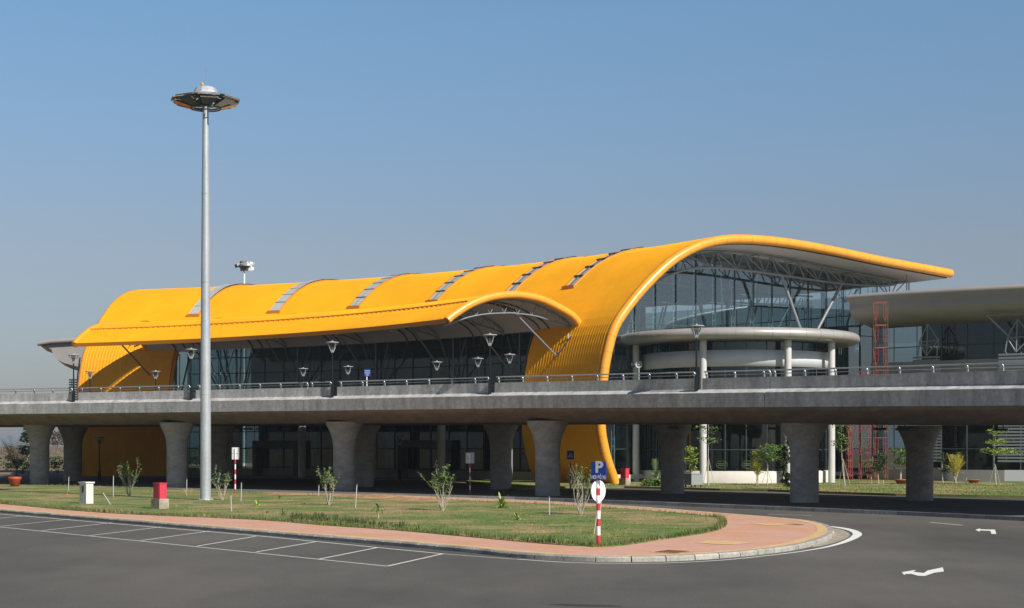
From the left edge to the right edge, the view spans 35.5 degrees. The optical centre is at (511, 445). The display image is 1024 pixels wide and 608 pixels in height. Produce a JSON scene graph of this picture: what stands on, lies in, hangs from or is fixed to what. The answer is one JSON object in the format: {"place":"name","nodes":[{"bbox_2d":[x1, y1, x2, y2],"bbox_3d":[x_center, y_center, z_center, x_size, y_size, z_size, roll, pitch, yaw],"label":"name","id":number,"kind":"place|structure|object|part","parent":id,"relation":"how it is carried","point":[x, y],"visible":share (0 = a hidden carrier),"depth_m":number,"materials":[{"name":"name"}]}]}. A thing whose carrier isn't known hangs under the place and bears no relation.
{"place":"outdoors","nodes":[
{"label":"outdoors","id":0,"kind":"place"},
{"bbox_2d":[2,435,29,476],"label":"tree","id":1,"kind":"object","parent":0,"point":[21,461],"visible":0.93,"depth_m":156.63,"materials":[{"name":"green plant"}]},
{"bbox_2d":[0,437,63,446],"bbox_3d":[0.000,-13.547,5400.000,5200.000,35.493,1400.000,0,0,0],"label":"hills","id":2,"kind":"structure","parent":0,"point":[9,439],"depth_m":4901.19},
{"bbox_2d":[0,447,472,483],"bbox_3d":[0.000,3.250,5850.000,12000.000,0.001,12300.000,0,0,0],"label":"ground","id":3,"kind":"structure","parent":0,"point":[6,472],"depth_m":200.16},
{"bbox_2d":[0,454,63,474],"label":"green scrub","id":4,"kind":"object","parent":3,"relation":"on","point":[55,463],"visible":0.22,"depth_m":209.70,"materials":[{"name":"green plant"}]},
{"bbox_2d":[0,445,63,458],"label":"scrub","id":5,"kind":"object","parent":3,"relation":"on","point":[52,448],"visible":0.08,"depth_m":479.56,"materials":[{"name":"brown plant"}]},
{"bbox_2d":[50,429,62,452],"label":"tree","id":6,"kind":"object","parent":3,"relation":"on","point":[56,439],"visible":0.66,"depth_m":618.83,"materials":[{"name":"grey plant"}]},
{"bbox_2d":[37,338,84,399],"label":"terminal wing","id":7,"kind":"structure","parent":3,"relation":"on","point":[60,349],"depth_m":182.00,"materials":[{"name":"white metal"}]},
{"bbox_2d":[234,260,254,282],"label":"floodlight mast","id":8,"kind":"object","parent":3,"relation":"on","point":[246,265],"visible":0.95,"depth_m":249.62,"materials":[{"name":"white metal"}]},
{"bbox_2d":[395,436,404,480],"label":"street lamp","id":9,"kind":"object","parent":3,"relation":"on","point":[399,470],"visible":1,"depth_m":139.91,"materials":[{"name":"grey metal"}]},
{"bbox_2d":[71,234,953,483],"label":"terminal building","id":10,"kind":"structure","parent":3,"relation":"on","point":[569,315],"depth_m":151.62,"materials":[{"name":"yellow metal"}]},
{"bbox_2d":[0,482,727,546],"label":"grass ground","id":11,"kind":"structure","parent":0,"point":[487,509],"depth_m":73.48,"materials":[{"name":"green plant"}]},
{"bbox_2d":[8,477,21,486],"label":"flower pot","id":12,"kind":"object","parent":11,"relation":"on","point":[14,481],"visible":1,"depth_m":118.19,"materials":[{"name":"ceramic"}]},
{"bbox_2d":[78,482,94,503],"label":"utility cabinet","id":13,"kind":"object","parent":11,"relation":"on","point":[85,492],"visible":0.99,"depth_m":83.54,"materials":[{"name":"metal"}]},
{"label":"door","id":14,"kind":"part","parent":13,"relation":"part of","materials":[{"name":"paint"}]},
{"bbox_2d":[116,457,141,495],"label":"shrub","id":15,"kind":"object","parent":11,"relation":"on","point":[128,473],"visible":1,"depth_m":95.87,"materials":[{"name":"green plant"}]},
{"bbox_2d":[151,483,168,508],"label":"hydrant box","id":16,"kind":"object","parent":11,"relation":"on","point":[159,500],"visible":0.93,"depth_m":76.66,"materials":[{"name":"red paint"}]},
{"bbox_2d":[154,486,157,495],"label":"door","id":17,"kind":"structure","parent":16,"relation":"in","point":[155,487],"depth_m":76.73,"materials":[{"name":"red paint"}]},
{"bbox_2d":[171,69,239,499],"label":"mast","id":18,"kind":"object","parent":11,"relation":"on","point":[207,96],"visible":1,"depth_m":89.09,"materials":[{"name":"white metal"}]},
{"bbox_2d":[211,465,232,499],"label":"shrub","id":19,"kind":"object","parent":11,"relation":"on","point":[220,484],"visible":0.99,"depth_m":89.56,"materials":[{"name":"green plant"}]},
{"bbox_2d":[232,447,238,493],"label":"road sign","id":20,"kind":"object","parent":11,"relation":"on","point":[235,453],"visible":1,"depth_m":100.73,"materials":[{"name":"white metal"}]},
{"bbox_2d":[253,493,261,505],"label":"young plant","id":21,"kind":"object","parent":11,"relation":"on","point":[256,504],"visible":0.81,"depth_m":80.73,"materials":[{"name":"green plant"}]},
{"bbox_2d":[315,466,339,504],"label":"shrub","id":22,"kind":"object","parent":11,"relation":"on","point":[324,481],"visible":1,"depth_m":81.61,"materials":[{"name":"green plant"}]},
{"bbox_2d":[270,493,438,500],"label":"soil heap","id":23,"kind":"object","parent":11,"relation":"on","point":[391,497],"visible":0.94,"depth_m":92.07,"materials":[{"name":"brown soil"}]},
{"bbox_2d":[371,503,384,517],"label":"young plant","id":24,"kind":"object","parent":11,"relation":"on","point":[377,507],"visible":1,"depth_m":66.53,"materials":[{"name":"green plant"}]},
{"bbox_2d":[418,461,455,509],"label":"shrub","id":25,"kind":"object","parent":11,"relation":"on","point":[442,505],"visible":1,"depth_m":74.66,"materials":[{"name":"green plant"}]},
{"bbox_2d":[495,493,511,507],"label":"young plant","id":26,"kind":"object","parent":11,"relation":"on","point":[501,503],"visible":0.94,"depth_m":77.48,"materials":[{"name":"green plant"}]},
{"bbox_2d":[567,464,592,513],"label":"shrub","id":27,"kind":"object","parent":11,"relation":"on","point":[579,481],"visible":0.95,"depth_m":70.34,"materials":[{"name":"green plant"}]},
{"bbox_2d":[591,461,605,545],"bbox_3d":[2.621,1.760,48.580,0.472,2.580,0.575,0,0,0],"label":"parking sign","id":28,"kind":"object","parent":11,"relation":"on","point":[598,474],"visible":1,"depth_m":48.48,"materials":[{"name":"white metal"}]},
{"bbox_2d":[0,491,827,555],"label":"sidewalk","id":29,"kind":"structure","parent":0,"point":[740,528],"depth_m":55.54,"materials":[{"name":"brick"}]},
{"bbox_2d":[0,495,827,555],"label":"sidewalk border","id":30,"kind":"object","parent":29,"relation":"on","point":[822,529],"visible":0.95,"depth_m":54.20,"materials":[{"name":"grey concrete"}]},
{"bbox_2d":[650,549,691,553],"bbox_3d":[4.614,3.046,46.049,1.042,0.001,1.605,0,0,33],"label":"drain frame","id":31,"kind":"object","parent":29,"relation":"on","point":[671,549],"visible":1,"depth_m":45.99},
{"bbox_2d":[654,550,686,552],"bbox_3d":[4.599,3.041,46.000,0.824,0.001,1.207,0,0,33],"label":"drain cover","id":32,"kind":"object","parent":31,"relation":"on","point":[673,551],"visible":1,"depth_m":45.91,"materials":[{"name":"brown metal"}]},
{"bbox_2d":[696,523,795,544],"bbox_3d":[8.476,3.045,56.189,1.926,0.001,14.439,0,0,16],"label":"paver inlay","id":33,"kind":"object","parent":29,"relation":"on","point":[734,542],"visible":1,"depth_m":50.76,"materials":[{"name":"yellow brick"}]},
{"bbox_2d":[0,474,1023,607],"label":"asphalt","id":34,"kind":"structure","parent":0,"point":[40,568],"depth_m":40.64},
{"bbox_2d":[16,428,29,474],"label":"tree","id":35,"kind":"object","parent":34,"relation":"on","point":[26,438],"visible":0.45,"depth_m":171.75,"materials":[{"name":"green plant"}]},
{"bbox_2d":[95,436,104,480],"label":"street lamp","id":36,"kind":"object","parent":34,"relation":"on","point":[99,470],"visible":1,"depth_m":139.94,"materials":[{"name":"grey metal"}]},
{"bbox_2d":[4,514,507,565],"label":"parking lines","id":37,"kind":"object","parent":34,"relation":"on","point":[237,539],"visible":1,"depth_m":52.67,"materials":[{"name":"paint"}]},
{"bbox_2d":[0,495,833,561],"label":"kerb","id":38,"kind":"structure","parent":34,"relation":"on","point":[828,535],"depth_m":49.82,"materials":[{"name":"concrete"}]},
{"bbox_2d":[0,362,1023,502],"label":"viaduct","id":39,"kind":"object","parent":34,"relation":"on","point":[804,411],"visible":0.96,"depth_m":96.24,"materials":[{"name":"concrete"}]},
{"bbox_2d":[68,353,78,401],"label":"street lamp","id":40,"kind":"object","parent":39,"relation":"on","point":[73,391],"visible":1,"depth_m":118.86,"materials":[{"name":"black metal"}]},
{"bbox_2d":[85,370,94,391],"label":"street lamp","id":41,"kind":"object","parent":39,"relation":"on","point":[89,376],"visible":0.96,"depth_m":143.36,"materials":[{"name":"grey metal"}]},
{"bbox_2d":[151,370,159,390],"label":"street lamp","id":42,"kind":"object","parent":39,"relation":"on","point":[155,376],"visible":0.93,"depth_m":143.33,"materials":[{"name":"grey metal"}]},
{"bbox_2d":[185,348,196,399],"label":"street lamp","id":43,"kind":"object","parent":39,"relation":"on","point":[191,388],"visible":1,"depth_m":112.59,"materials":[{"name":"grey metal"}]},
{"bbox_2d":[298,367,307,387],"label":"street lamp","id":44,"kind":"object","parent":39,"relation":"on","point":[303,374],"visible":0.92,"depth_m":138.03,"materials":[{"name":"grey metal"}]},
{"bbox_2d":[326,341,338,397],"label":"street lamp","id":45,"kind":"object","parent":39,"relation":"on","point":[332,384],"visible":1,"depth_m":104.71,"materials":[{"name":"grey metal"}]},
{"bbox_2d":[343,365,352,386],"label":"street lamp","id":46,"kind":"object","parent":39,"relation":"on","point":[348,371],"visible":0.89,"depth_m":134.44,"materials":[{"name":"grey metal"}]},
{"bbox_2d":[364,369,370,385],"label":"direction sign","id":47,"kind":"object","parent":39,"relation":"on","point":[367,372],"visible":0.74,"depth_m":127.92,"materials":[{"name":"blue metal"}]},
{"bbox_2d":[432,361,441,383],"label":"street lamp","id":48,"kind":"object","parent":39,"relation":"on","point":[436,368],"visible":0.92,"depth_m":127.14,"materials":[{"name":"grey metal"}]},
{"bbox_2d":[472,357,483,382],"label":"street lamp","id":49,"kind":"object","parent":39,"relation":"on","point":[477,364],"visible":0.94,"depth_m":121.98,"materials":[{"name":"grey metal"}]},
{"bbox_2d":[483,333,496,394],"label":"street lamp","id":50,"kind":"object","parent":39,"relation":"on","point":[489,380],"visible":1,"depth_m":96.04,"materials":[{"name":"grey metal"}]},
{"bbox_2d":[504,353,514,381],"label":"street lamp","id":51,"kind":"object","parent":39,"relation":"on","point":[509,361],"visible":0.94,"depth_m":116.68,"materials":[{"name":"grey metal"}]},
{"bbox_2d":[627,361,641,379],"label":"loudspeaker pole","id":52,"kind":"object","parent":39,"relation":"on","point":[638,364],"visible":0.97,"depth_m":95.84,"materials":[{"name":"grey metal"}]},
{"bbox_2d":[688,324,703,391],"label":"street lamp","id":53,"kind":"object","parent":39,"relation":"on","point":[696,336],"visible":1,"depth_m":85.11,"materials":[{"name":"grey metal"}]},
{"bbox_2d":[0,479,1023,520],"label":"median","id":54,"kind":"object","parent":34,"relation":"on","point":[1000,509],"visible":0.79,"depth_m":91.81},
{"bbox_2d":[466,453,473,493],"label":"road sign","id":55,"kind":"object","parent":54,"relation":"on","point":[469,458],"visible":1,"depth_m":99.89,"materials":[{"name":"white metal"}]},
{"bbox_2d":[23,484,1023,520],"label":"median kerb","id":56,"kind":"structure","parent":34,"relation":"on","point":[972,516],"depth_m":80.00,"materials":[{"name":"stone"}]},
{"bbox_2d":[567,451,573,488],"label":"crossing sign","id":57,"kind":"object","parent":34,"relation":"on","point":[570,455],"visible":0.94,"depth_m":111.95,"materials":[{"name":"blue"}]},
{"bbox_2d":[549,604,622,606],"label":"tar patch","id":58,"kind":"object","parent":34,"relation":"on","point":[584,605],"visible":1,"depth_m":31.96,"materials":[{"name":"grey asphalt"}]},
{"bbox_2d":[520,526,861,563],"bbox_3d":[8.442,3.193,54.396,6.388,0.001,25.390,0,0,27],"label":"edge line","id":59,"kind":"object","parent":34,"relation":"on","point":[856,534],"visible":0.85,"depth_m":51.62,"materials":[{"name":"paint"}]},
{"bbox_2d":[813,528,849,546],"bbox_3d":[11.274,3.195,55.867,0.962,0.001,11.779,0,0,14],"label":"concrete apron","id":60,"kind":"object","parent":34,"relation":"on","point":[839,534],"visible":0.91,"depth_m":55.58,"materials":[{"name":"grey concrete"}]},
{"bbox_2d":[902,567,943,575],"bbox_3d":[10.510,3.193,40.665,0.844,0.001,3.010,0,0,31],"label":"road arrow","id":61,"kind":"object","parent":34,"relation":"on","point":[928,572],"visible":1,"depth_m":40.23,"materials":[{"name":"paint"}]},
{"bbox_2d":[976,529,995,533],"bbox_3d":[17.674,3.193,59.742,0.722,0.001,3.912,0,0,16],"label":"turn arrow","id":62,"kind":"object","parent":34,"relation":"on","point":[993,531],"visible":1,"depth_m":60.12,"materials":[{"name":"paint"}]},
{"bbox_2d":[0,0,1023,438],"label":"sky","id":63,"kind":"structure","parent":0,"point":[362,139],"materials":[{"name":"blue"}]},
{"bbox_2d":[466,476,1023,497],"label":"lawn ground","id":64,"kind":"structure","parent":0,"point":[520,484],"depth_m":119.47,"materials":[{"name":"green plant"}]},
{"bbox_2d":[619,468,630,484],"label":"hydrant box","id":65,"kind":"object","parent":64,"relation":"on","point":[624,479],"visible":0.94,"depth_m":123.80,"materials":[{"name":"red paint"}]},
{"bbox_2d":[640,478,660,485],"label":"bush","id":66,"kind":"object","parent":64,"relation":"on","point":[653,482],"visible":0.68,"depth_m":120.57,"materials":[{"name":"green plant"}]},
{"bbox_2d":[649,458,660,478],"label":"young tree","id":67,"kind":"object","parent":64,"relation":"on","point":[657,473],"visible":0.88,"depth_m":124.05,"materials":[{"name":"green plant"}]},
{"bbox_2d":[684,446,698,485],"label":"young tree","id":68,"kind":"object","parent":64,"relation":"on","point":[692,460],"visible":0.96,"depth_m":120.91,"materials":[{"name":"green plant"}]},
{"bbox_2d":[684,473,701,487],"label":"grey cabinet","id":69,"kind":"object","parent":64,"relation":"on","point":[694,479],"visible":0.96,"depth_m":116.68,"materials":[{"name":"grey metal"}]},
{"bbox_2d":[693,424,721,484],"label":"young tree","id":70,"kind":"object","parent":64,"relation":"on","point":[710,439],"visible":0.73,"depth_m":123.00,"materials":[{"name":"green plant"}]},
{"bbox_2d":[615,327,859,482],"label":"round pavilion","id":71,"kind":"structure","parent":64,"relation":"on","point":[731,348],"depth_m":129.90,"materials":[{"name":"white concrete"}]},
{"bbox_2d":[643,341,827,354],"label":"upper window","id":72,"kind":"structure","parent":71,"relation":"in","point":[711,345],"depth_m":130.52,"materials":[{"name":"black glass"}]},
{"bbox_2d":[643,366,827,389],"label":"middle window","id":73,"kind":"structure","parent":71,"relation":"in","point":[718,368],"depth_m":130.36,"materials":[{"name":"black glass"}]},
{"bbox_2d":[643,424,827,470],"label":"lower window","id":74,"kind":"structure","parent":71,"relation":"in","point":[735,433],"depth_m":129.85,"materials":[{"name":"black glass"}]},
{"bbox_2d":[749,450,764,484],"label":"small tree","id":75,"kind":"object","parent":64,"relation":"on","point":[754,467],"visible":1,"depth_m":123.87,"materials":[{"name":"green plant"}]},
{"bbox_2d":[747,442,782,484],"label":"young tree","id":76,"kind":"object","parent":64,"relation":"on","point":[770,449],"visible":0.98,"depth_m":123.89,"materials":[{"name":"green plant"}]},
{"bbox_2d":[527,486,1023,495],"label":"soil strip","id":77,"kind":"object","parent":64,"relation":"on","point":[829,491],"visible":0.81,"depth_m":106.27,"materials":[{"name":"brown soil"}]},
{"bbox_2d":[774,437,789,488],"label":"tree","id":78,"kind":"object","parent":64,"relation":"on","point":[786,474],"visible":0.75,"depth_m":111.86,"materials":[{"name":"green plant"}]},
{"bbox_2d":[829,425,854,485],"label":"young tree","id":79,"kind":"object","parent":64,"relation":"on","point":[837,442],"visible":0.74,"depth_m":121.99,"materials":[{"name":"green plant"}]},
{"bbox_2d":[846,425,852,481],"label":"scaffold tower","id":80,"kind":"structure","parent":64,"relation":"on","point":[850,460],"depth_m":135.98,"materials":[{"name":"red metal"}]},
{"bbox_2d":[859,372,869,480],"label":"scaffold tower","id":81,"kind":"structure","parent":64,"relation":"on","point":[867,448],"depth_m":136.21,"materials":[{"name":"red metal"}]},
{"bbox_2d":[864,456,872,482],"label":"young tree","id":82,"kind":"object","parent":64,"relation":"on","point":[869,462],"visible":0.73,"depth_m":129.01,"materials":[{"name":"green plant"}]},
{"bbox_2d":[864,450,886,483],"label":"young tree","id":83,"kind":"object","parent":64,"relation":"on","point":[878,467],"visible":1,"depth_m":127.75,"materials":[{"name":"green plant"}]},
{"bbox_2d":[873,301,887,481],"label":"scaffold tower","id":84,"kind":"structure","parent":64,"relation":"on","point":[875,363],"depth_m":134.51,"materials":[{"name":"red metal"}]},
{"bbox_2d":[894,479,905,483],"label":"flower pot","id":85,"kind":"object","parent":64,"relation":"on","point":[900,481],"visible":0.8,"depth_m":127.58,"materials":[{"name":"ceramic"}]},
{"bbox_2d":[889,448,905,478],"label":"potted bush","id":86,"kind":"object","parent":85,"relation":"in","point":[900,460],"visible":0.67,"depth_m":127.66,"materials":[{"name":"green plant"}]},
{"bbox_2d":[847,284,1023,481],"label":"terminal wing","id":87,"kind":"structure","parent":64,"relation":"on","point":[968,324],"depth_m":137.78,"materials":[{"name":"grey concrete"}]},
{"bbox_2d":[936,452,952,482],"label":"young tree","id":88,"kind":"object","parent":64,"relation":"on","point":[944,468],"visible":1,"depth_m":130.94,"materials":[{"name":"green plant"}]},
{"bbox_2d":[944,451,964,482],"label":"small tree","id":89,"kind":"object","parent":64,"relation":"on","point":[955,470],"visible":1,"depth_m":130.88,"materials":[{"name":"yellow plant"}]},
{"bbox_2d":[967,479,979,482],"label":"flower pot","id":90,"kind":"object","parent":64,"relation":"on","point":[973,480],"visible":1,"depth_m":130.75,"materials":[{"name":"ceramic"}]},
{"bbox_2d":[979,428,1022,484],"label":"young tree","id":91,"kind":"object","parent":64,"relation":"on","point":[996,450],"visible":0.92,"depth_m":124.89,"materials":[{"name":"green plant"}]},
{"bbox_2d":[1004,470,1023,480],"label":"panel","id":92,"kind":"object","parent":64,"relation":"on","point":[1013,475],"visible":1,"depth_m":133.17,"materials":[{"name":"grey"}]}
]}

